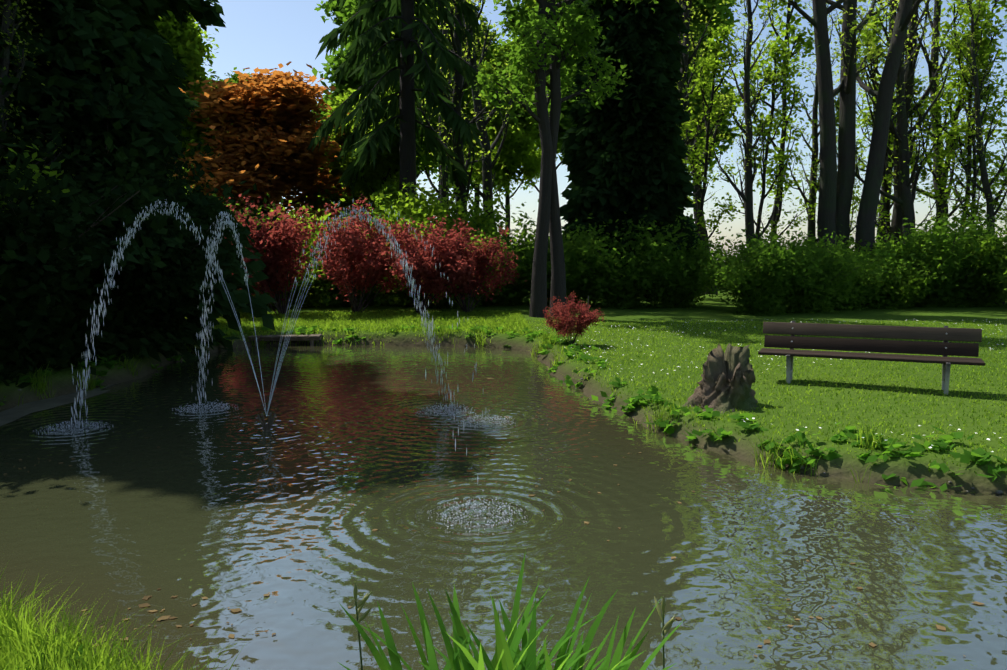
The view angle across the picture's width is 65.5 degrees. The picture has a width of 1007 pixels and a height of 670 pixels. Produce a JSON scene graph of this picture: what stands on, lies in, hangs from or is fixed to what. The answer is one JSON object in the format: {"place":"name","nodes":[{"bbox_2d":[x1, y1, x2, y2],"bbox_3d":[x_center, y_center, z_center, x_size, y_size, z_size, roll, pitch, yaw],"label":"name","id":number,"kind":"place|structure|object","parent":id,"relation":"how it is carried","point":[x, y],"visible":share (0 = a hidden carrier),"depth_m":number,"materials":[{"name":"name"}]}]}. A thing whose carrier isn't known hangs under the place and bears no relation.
{"place":"outdoors","nodes":[
{"label":"outdoors","id":0,"kind":"place"},
{"bbox_2d":[0,344,1006,669],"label":"pond water","id":1,"kind":"structure","parent":0,"point":[226,510],"depth_m":5.64,"materials":[{"name":"green liquid"}]},
{"bbox_2d":[0,382,120,425],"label":"bank","id":2,"kind":"structure","parent":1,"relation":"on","point":[14,413],"depth_m":10.43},
{"bbox_2d":[33,200,526,531],"bbox_3d":[-1.715,-0.130,8.661,6.435,2.754,3.929,4,7,32],"label":"fountain","id":3,"kind":"object","parent":1,"relation":"on","point":[266,427],"visible":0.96,"depth_m":8.93,"materials":[{"name":"liquid"}]},
{"bbox_2d":[0,356,1005,656],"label":"floating leaves","id":4,"kind":"object","parent":1,"relation":"on","point":[374,530],"visible":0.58,"depth_m":4.33,"materials":[{"name":"plant"}]},
{"bbox_2d":[338,551,684,669],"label":"iris clump","id":5,"kind":"object","parent":1,"relation":"in","point":[509,655],"visible":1,"depth_m":2.85,"materials":[{"name":"green plant"}]},
{"bbox_2d":[0,269,1006,493],"bbox_3d":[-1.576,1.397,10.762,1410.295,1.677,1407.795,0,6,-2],"label":"ground","id":6,"kind":"structure","parent":0,"point":[711,309],"depth_m":11.31,"materials":[{"name":"green plant"}]},
{"bbox_2d":[0,0,69,211],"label":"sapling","id":7,"kind":"object","parent":6,"relation":"on","point":[35,168],"visible":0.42,"depth_m":10.15,"materials":[{"name":"green plant"}]},
{"bbox_2d":[0,0,85,218],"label":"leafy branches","id":8,"kind":"object","parent":6,"relation":"on","point":[8,16],"visible":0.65,"depth_m":11.08,"materials":[{"name":"green plant"}]},
{"bbox_2d":[0,75,105,270],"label":"shrub","id":9,"kind":"object","parent":6,"relation":"on","point":[6,80],"visible":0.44,"depth_m":10.80,"materials":[{"name":"green plant"}]},
{"bbox_2d":[0,55,250,387],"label":"shrub","id":10,"kind":"object","parent":6,"relation":"on","point":[32,265],"visible":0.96,"depth_m":9.50,"materials":[{"name":"green plant"}]},
{"bbox_2d":[0,29,257,374],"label":"shrub","id":11,"kind":"object","parent":6,"relation":"on","point":[60,357],"visible":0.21,"depth_m":11.91,"materials":[{"name":"green plant"}]},
{"bbox_2d":[0,0,276,362],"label":"conifer","id":12,"kind":"object","parent":6,"relation":"on","point":[94,26],"visible":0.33,"depth_m":12.85,"materials":[{"name":"green plant"}]},
{"bbox_2d":[16,123,297,357],"bbox_3d":[-6.846,-1.775,13.406,6.827,4.390,5.024,5,7,41],"label":"shrub","id":13,"kind":"object","parent":6,"relation":"on","point":[173,289],"visible":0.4,"depth_m":12.68,"materials":[{"name":"green plant"}]},
{"bbox_2d":[154,9,224,192],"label":"fresh tree","id":14,"kind":"object","parent":6,"relation":"on","point":[189,49],"visible":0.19,"depth_m":31.28,"materials":[{"name":"green plant"}]},
{"bbox_2d":[154,12,235,322],"bbox_3d":[-11.848,-8.153,17.243,9.671,18.024,9.903,5,7,39],"label":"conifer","id":15,"kind":"object","parent":6,"relation":"on","point":[190,103],"depth_m":19.64,"materials":[{"name":"green plant"}]},
{"bbox_2d":[116,173,273,238],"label":"shrub","id":16,"kind":"object","parent":6,"relation":"on","point":[233,203],"depth_m":15.44,"materials":[{"name":"green plant"}]},
{"bbox_2d":[205,67,252,90],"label":"tree","id":17,"kind":"object","parent":6,"relation":"on","point":[234,78],"visible":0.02,"depth_m":59.51,"materials":[{"name":"green plant"}]},
{"bbox_2d":[213,193,297,303],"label":"shrub","id":18,"kind":"object","parent":6,"relation":"on","point":[264,201],"depth_m":27.43,"materials":[{"name":"green plant"}]},
{"bbox_2d":[173,61,372,295],"bbox_3d":[-9.541,-6.267,32.270,8.377,9.748,8.408,-3,6,-30],"label":"copper beech tree","id":19,"kind":"object","parent":6,"relation":"on","point":[266,139],"visible":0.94,"depth_m":30.61,"materials":[{"name":"orange plant"}]},
{"bbox_2d":[224,194,333,314],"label":"bush","id":20,"kind":"object","parent":6,"relation":"on","point":[279,258],"visible":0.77,"depth_m":22.17,"materials":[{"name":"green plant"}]},
{"bbox_2d":[248,334,321,345],"bbox_3d":[-4.910,0.234,17.828,1.600,0.500,0.904,0,6,-5],"label":"wooden dock","id":21,"kind":"object","parent":6,"relation":"on","point":[310,337],"visible":0.46,"depth_m":17.42,"materials":[{"name":"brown wood"}]},
{"bbox_2d":[254,196,386,308],"bbox_3d":[-7.127,-2.871,26.738,5.774,3.910,6.342,5,7,41],"label":"shrub","id":22,"kind":"object","parent":6,"relation":"on","point":[311,297],"visible":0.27,"depth_m":26.02,"materials":[{"name":"green plant"}]},
{"bbox_2d":[308,90,340,197],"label":"tree","id":23,"kind":"object","parent":6,"relation":"on","point":[322,115],"depth_m":65.86,"materials":[{"name":"green plant"}]},
{"bbox_2d":[286,203,396,306],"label":"shrub","id":24,"kind":"object","parent":6,"relation":"on","point":[335,291],"visible":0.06,"depth_m":26.73,"materials":[{"name":"green plant"}]},
{"bbox_2d":[291,84,395,216],"bbox_3d":[-6.758,-6.195,34.476,4.973,9.125,3.640,1,6,8],"label":"fresh tree","id":25,"kind":"object","parent":6,"relation":"on","point":[336,169],"visible":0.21,"depth_m":33.56,"materials":[{"name":"green plant"}]},
{"bbox_2d":[353,582,371,669],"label":"plant stalk","id":26,"kind":"object","parent":6,"relation":"on","point":[360,605],"visible":0.96,"depth_m":2.96,"materials":[{"name":"green plant"}]},
{"bbox_2d":[304,194,441,312],"bbox_3d":[-4.359,-2.407,23.468,4.304,3.628,3.571,-5,8,-43],"label":"bush","id":27,"kind":"object","parent":6,"relation":"on","point":[347,254],"visible":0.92,"depth_m":22.75,"materials":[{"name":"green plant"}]},
{"bbox_2d":[312,0,463,181],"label":"tree","id":28,"kind":"object","parent":6,"relation":"on","point":[346,12],"visible":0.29,"depth_m":48.67,"materials":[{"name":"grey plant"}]},
{"bbox_2d":[334,86,442,297],"bbox_3d":[-4.646,-5.820,32.043,4.834,8.871,3.539,2,6,16],"label":"fresh tree","id":29,"kind":"object","parent":6,"relation":"on","point":[379,176],"visible":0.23,"depth_m":31.59,"materials":[{"name":"green plant"}]},
{"bbox_2d":[338,36,438,182],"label":"tree","id":30,"kind":"object","parent":6,"relation":"on","point":[435,167],"depth_m":76.71,"materials":[{"name":"green plant"}]},
{"bbox_2d":[307,0,505,298],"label":"drooping spruce","id":31,"kind":"object","parent":6,"relation":"on","point":[431,79],"visible":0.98,"depth_m":29.52,"materials":[{"name":"green plant"}]},
{"bbox_2d":[300,171,514,305],"bbox_3d":[-2.997,-3.443,27.490,7.253,4.912,7.966,1,6,8],"label":"shrub","id":32,"kind":"object","parent":6,"relation":"on","point":[405,210],"visible":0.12,"depth_m":26.93,"materials":[{"name":"green plant"}]},
{"bbox_2d":[382,214,484,312],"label":"bush","id":33,"kind":"object","parent":6,"relation":"on","point":[434,285],"visible":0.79,"depth_m":22.43,"materials":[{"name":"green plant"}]},
{"bbox_2d":[391,1,495,208],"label":"spring tree","id":34,"kind":"object","parent":6,"relation":"on","point":[443,181],"visible":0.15,"depth_m":40.60,"materials":[{"name":"green plant"}]},
{"bbox_2d":[361,182,538,304],"bbox_3d":[-1.493,-3.313,28.568,6.656,4.484,5.715,3,6,26],"label":"shrub","id":35,"kind":"object","parent":6,"relation":"on","point":[494,216],"visible":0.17,"depth_m":28.14,"materials":[{"name":"green plant"}]},
{"bbox_2d":[373,219,533,308],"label":"hedge shrub","id":36,"kind":"object","parent":6,"relation":"on","point":[444,303],"visible":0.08,"depth_m":25.53,"materials":[{"name":"green plant"}]},
{"bbox_2d":[414,0,505,212],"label":"tree","id":37,"kind":"object","parent":6,"relation":"on","point":[426,164],"visible":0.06,"depth_m":50.52,"materials":[{"name":"green plant"}]},
{"bbox_2d":[432,44,492,207],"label":"tree","id":38,"kind":"object","parent":6,"relation":"on","point":[471,187],"depth_m":75.80,"materials":[{"name":"green plant"}]},
{"bbox_2d":[417,0,511,213],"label":"spring tree","id":39,"kind":"object","parent":6,"relation":"on","point":[459,88],"visible":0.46,"depth_m":31.97,"materials":[{"name":"green plant"}]},
{"bbox_2d":[415,218,526,312],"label":"bush","id":40,"kind":"object","parent":6,"relation":"on","point":[488,256],"visible":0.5,"depth_m":23.55,"materials":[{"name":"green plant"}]},
{"bbox_2d":[420,0,530,225],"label":"spring tree","id":41,"kind":"object","parent":6,"relation":"on","point":[487,168],"visible":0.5,"depth_m":37.17,"materials":[{"name":"green plant"}]},
{"bbox_2d":[464,33,541,243],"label":"tree","id":42,"kind":"object","parent":6,"relation":"on","point":[517,149],"visible":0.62,"depth_m":60.42,"materials":[{"name":"green plant"}]},
{"bbox_2d":[0,309,1006,669],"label":"grass and weeds","id":43,"kind":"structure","parent":6,"relation":"on","point":[24,645],"depth_m":9.56,"materials":[{"name":"green plant"}]},
{"bbox_2d":[18,341,1002,493],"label":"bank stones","id":44,"kind":"object","parent":6,"relation":"on","point":[996,491],"visible":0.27,"depth_m":6.84,"materials":[{"name":"grey stone"}]},
{"bbox_2d":[479,235,549,305],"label":"hedge shrub","id":45,"kind":"object","parent":6,"relation":"on","point":[517,299],"visible":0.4,"depth_m":27.20,"materials":[{"name":"green plant"}]},
{"bbox_2d":[488,0,563,191],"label":"tree","id":46,"kind":"object","parent":6,"relation":"on","point":[536,136],"depth_m":69.93,"materials":[{"name":"green plant"}]},
{"bbox_2d":[519,0,591,157],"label":"tree","id":47,"kind":"object","parent":6,"relation":"on","point":[565,123],"visible":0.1,"depth_m":46.77,"materials":[{"name":"green plant"}]},
{"bbox_2d":[493,0,618,317],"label":"larch tree","id":48,"kind":"object","parent":6,"relation":"on","point":[517,15],"visible":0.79,"depth_m":21.65,"materials":[{"name":"green plant"}]},
{"bbox_2d":[465,0,658,315],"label":"larch tree","id":49,"kind":"object","parent":6,"relation":"on","point":[558,274],"visible":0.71,"depth_m":21.81,"materials":[{"name":"green plant"}]},
{"bbox_2d":[480,212,645,306],"bbox_3d":[2.381,-2.602,27.057,5.893,3.355,4.910,2,6,16],"label":"hedge shrub","id":50,"kind":"object","parent":6,"relation":"on","point":[573,265],"visible":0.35,"depth_m":26.24,"materials":[{"name":"green plant"}]},
{"bbox_2d":[543,291,604,344],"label":"red shrub","id":51,"kind":"object","parent":6,"relation":"on","point":[568,321],"visible":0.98,"depth_m":15.20,"materials":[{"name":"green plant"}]},
{"bbox_2d":[524,207,705,308],"bbox_3d":[4.380,-2.784,27.002,6.695,3.812,5.578,-3,6,-24],"label":"hedge shrub","id":52,"kind":"object","parent":6,"relation":"on","point":[611,291],"visible":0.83,"depth_m":25.93,"materials":[{"name":"green plant"}]},
{"bbox_2d":[560,0,703,299],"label":"tree","id":53,"kind":"object","parent":6,"relation":"on","point":[627,152],"visible":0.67,"depth_m":26.69,"materials":[{"name":"green plant"}]},
{"bbox_2d":[594,226,734,308],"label":"hedge shrub","id":54,"kind":"object","parent":6,"relation":"on","point":[682,293],"visible":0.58,"depth_m":26.85,"materials":[{"name":"green plant"}]},
{"bbox_2d":[654,596,675,668],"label":"plant stalk","id":55,"kind":"object","parent":6,"relation":"on","point":[667,626],"visible":1,"depth_m":2.97,"materials":[{"name":"green plant"}]},
{"bbox_2d":[674,0,735,148],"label":"tree","id":56,"kind":"object","parent":6,"relation":"on","point":[700,4],"visible":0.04,"depth_m":50.87,"materials":[{"name":"green plant"}]},
{"bbox_2d":[677,0,733,175],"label":"spring tree","id":57,"kind":"object","parent":6,"relation":"on","point":[685,17],"visible":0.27,"depth_m":34.17,"materials":[{"name":"green plant"}]},
{"bbox_2d":[674,0,740,294],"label":"spring tree","id":58,"kind":"object","parent":6,"relation":"on","point":[699,194],"visible":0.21,"depth_m":38.08,"materials":[{"name":"green plant"}]},
{"bbox_2d":[680,0,745,213],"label":"tree","id":59,"kind":"object","parent":6,"relation":"on","point":[727,15],"depth_m":65.27,"materials":[{"name":"green plant"}]},
{"bbox_2d":[678,19,757,241],"bbox_3d":[8.159,-6.676,31.658,4.040,11.430,3.695,16,21,37],"label":"tree","id":60,"kind":"object","parent":6,"relation":"on","point":[720,46],"visible":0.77,"depth_m":31.03,"materials":[{"name":"green plant"}]},
{"bbox_2d":[682,343,758,412],"bbox_3d":[2.582,0.505,9.192,1.068,0.792,1.220,1,6,13],"label":"stump","id":61,"kind":"object","parent":6,"relation":"on","point":[727,380],"visible":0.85,"depth_m":9.17,"materials":[{"name":"wood"}]},
{"bbox_2d":[691,0,793,253],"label":"spring tree","id":62,"kind":"object","parent":6,"relation":"on","point":[749,177],"visible":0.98,"depth_m":28.68,"materials":[{"name":"green plant"}]},
{"bbox_2d":[522,319,1000,451],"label":"daisies","id":63,"kind":"object","parent":6,"relation":"on","point":[779,356],"visible":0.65,"depth_m":14.02,"materials":[{"name":"white plant"}]},
{"bbox_2d":[712,32,817,246],"bbox_3d":[10.063,-6.139,29.881,3.766,10.371,3.023,5,8,42],"label":"tree","id":64,"kind":"object","parent":6,"relation":"on","point":[776,52],"visible":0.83,"depth_m":29.55,"materials":[{"name":"green plant"}]},
{"bbox_2d":[693,225,841,315],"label":"hedge shrub","id":65,"kind":"object","parent":6,"relation":"on","point":[757,289],"visible":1,"depth_m":23.67,"materials":[{"name":"green plant"}]},
{"bbox_2d":[720,0,817,247],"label":"tree","id":66,"kind":"object","parent":6,"relation":"on","point":[798,39],"visible":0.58,"depth_m":33.72,"materials":[{"name":"green plant"}]},
{"bbox_2d":[770,1,853,243],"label":"spring tree","id":67,"kind":"object","parent":6,"relation":"on","point":[814,149],"visible":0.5,"depth_m":35.70,"materials":[{"name":"green plant"}]},
{"bbox_2d":[731,220,903,313],"bbox_3d":[9.906,-2.262,25.583,4.532,3.097,5.440,-1,6,-8],"label":"hedge shrub","id":68,"kind":"object","parent":6,"relation":"on","point":[817,300],"visible":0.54,"depth_m":24.48,"materials":[{"name":"green plant"}]},
{"bbox_2d":[805,89,863,240],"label":"tree","id":69,"kind":"object","parent":6,"relation":"on","point":[857,148],"visible":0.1,"depth_m":33.66,"materials":[{"name":"green plant"}]},
{"bbox_2d":[805,33,871,233],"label":"spring tree","id":70,"kind":"object","parent":6,"relation":"on","point":[852,229],"visible":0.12,"depth_m":32.61,"materials":[{"name":"green plant"}]},
{"bbox_2d":[768,0,918,252],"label":"tree","id":71,"kind":"object","parent":6,"relation":"on","point":[827,93],"visible":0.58,"depth_m":27.65,"materials":[{"name":"grey plant"}]},
{"bbox_2d":[788,0,922,307],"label":"tree","id":72,"kind":"object","parent":6,"relation":"on","point":[870,195],"visible":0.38,"depth_m":27.81,"materials":[{"name":"grey plant"}]},
{"bbox_2d":[789,233,921,309],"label":"hedge shrub","id":73,"kind":"object","parent":6,"relation":"on","point":[866,288],"visible":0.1,"depth_m":26.18,"materials":[{"name":"green plant"}]},
{"bbox_2d":[817,0,897,252],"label":"tree","id":74,"kind":"object","parent":6,"relation":"on","point":[851,30],"visible":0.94,"depth_m":28.17,"materials":[{"name":"grey plant"}]},
{"bbox_2d":[758,321,984,394],"bbox_3d":[4.867,0.284,10.530,2.700,0.845,0.663,3,6,25],"label":"bench","id":75,"kind":"object","parent":6,"relation":"on","point":[945,335],"visible":0.96,"depth_m":10.55,"materials":[{"name":"dark wood"},{"name":"grey metal"}]},
{"bbox_2d":[794,224,964,309],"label":"hedge shrub","id":76,"kind":"object","parent":6,"relation":"on","point":[895,297],"visible":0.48,"depth_m":27.07,"materials":[{"name":"green plant"}]},
{"bbox_2d":[836,7,930,241],"bbox_3d":[16.912,-8.210,35.859,4.343,13.434,4.748,-3,0,35],"label":"tree","id":77,"kind":"object","parent":6,"relation":"on","point":[888,207],"visible":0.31,"depth_m":35.75,"materials":[{"name":"green plant"}]},
{"bbox_2d":[815,0,955,243],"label":"spring tree","id":78,"kind":"object","parent":6,"relation":"on","point":[905,201],"visible":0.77,"depth_m":30.83,"materials":[{"name":"green plant"}]},
{"bbox_2d":[836,0,956,247],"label":"spring tree","id":79,"kind":"object","parent":6,"relation":"on","point":[887,166],"visible":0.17,"depth_m":43.98,"materials":[{"name":"green plant"}]},
{"bbox_2d":[839,0,964,247],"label":"spring tree","id":80,"kind":"object","parent":6,"relation":"on","point":[896,222],"visible":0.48,"depth_m":33.43,"materials":[{"name":"green plant"}]},
{"bbox_2d":[858,75,954,236],"bbox_3d":[18.074,-6.515,34.972,3.978,9.976,2.653,3,6,27],"label":"tree","id":81,"kind":"object","parent":6,"relation":"on","point":[920,82],"visible":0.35,"depth_m":34.41,"materials":[{"name":"green plant"}]},
{"bbox_2d":[840,201,1006,307],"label":"hedge shrub","id":82,"kind":"object","parent":6,"relation":"on","point":[938,295],"visible":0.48,"depth_m":27.31,"materials":[{"name":"green plant"}]},
{"bbox_2d":[861,0,991,225],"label":"spring tree","id":83,"kind":"object","parent":6,"relation":"on","point":[934,58],"visible":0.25,"depth_m":36.42,"materials":[{"name":"green plant"}]},
{"bbox_2d":[888,0,1006,225],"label":"tree","id":84,"kind":"object","parent":6,"relation":"on","point":[1002,3],"visible":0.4,"depth_m":33.97,"materials":[{"name":"green plant"}]},
{"bbox_2d":[901,221,1006,306],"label":"hedge shrub","id":85,"kind":"object","parent":6,"relation":"on","point":[987,295],"visible":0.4,"depth_m":27.72,"materials":[{"name":"green plant"}]},
{"bbox_2d":[917,0,1006,232],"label":"tree","id":86,"kind":"object","parent":6,"relation":"on","point":[967,160],"visible":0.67,"depth_m":30.45,"materials":[{"name":"green plant"}]},
{"bbox_2d":[923,33,1006,227],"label":"tree","id":87,"kind":"object","parent":6,"relation":"on","point":[974,171],"visible":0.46,"depth_m":30.61,"materials":[{"name":"green plant"}]},
{"bbox_2d":[940,0,1006,303],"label":"spring tree","id":88,"kind":"object","parent":6,"relation":"on","point":[979,150],"visible":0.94,"depth_m":29.48,"materials":[{"name":"green plant"}]},
{"bbox_2d":[951,242,1006,298],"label":"hedge shrub","id":89,"kind":"object","parent":6,"relation":"on","point":[1001,278],"visible":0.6,"depth_m":26.89,"materials":[{"name":"green plant"}]},
{"bbox_2d":[972,71,1006,223],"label":"tree","id":90,"kind":"object","parent":6,"relation":"on","point":[997,185],"visible":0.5,"depth_m":33.43,"materials":[{"name":"green plant"}]},
{"bbox_2d":[194,0,1006,260],"label":"sky","id":91,"kind":"structure","parent":0,"point":[262,34],"materials":[{"name":"blue"}]}
]}

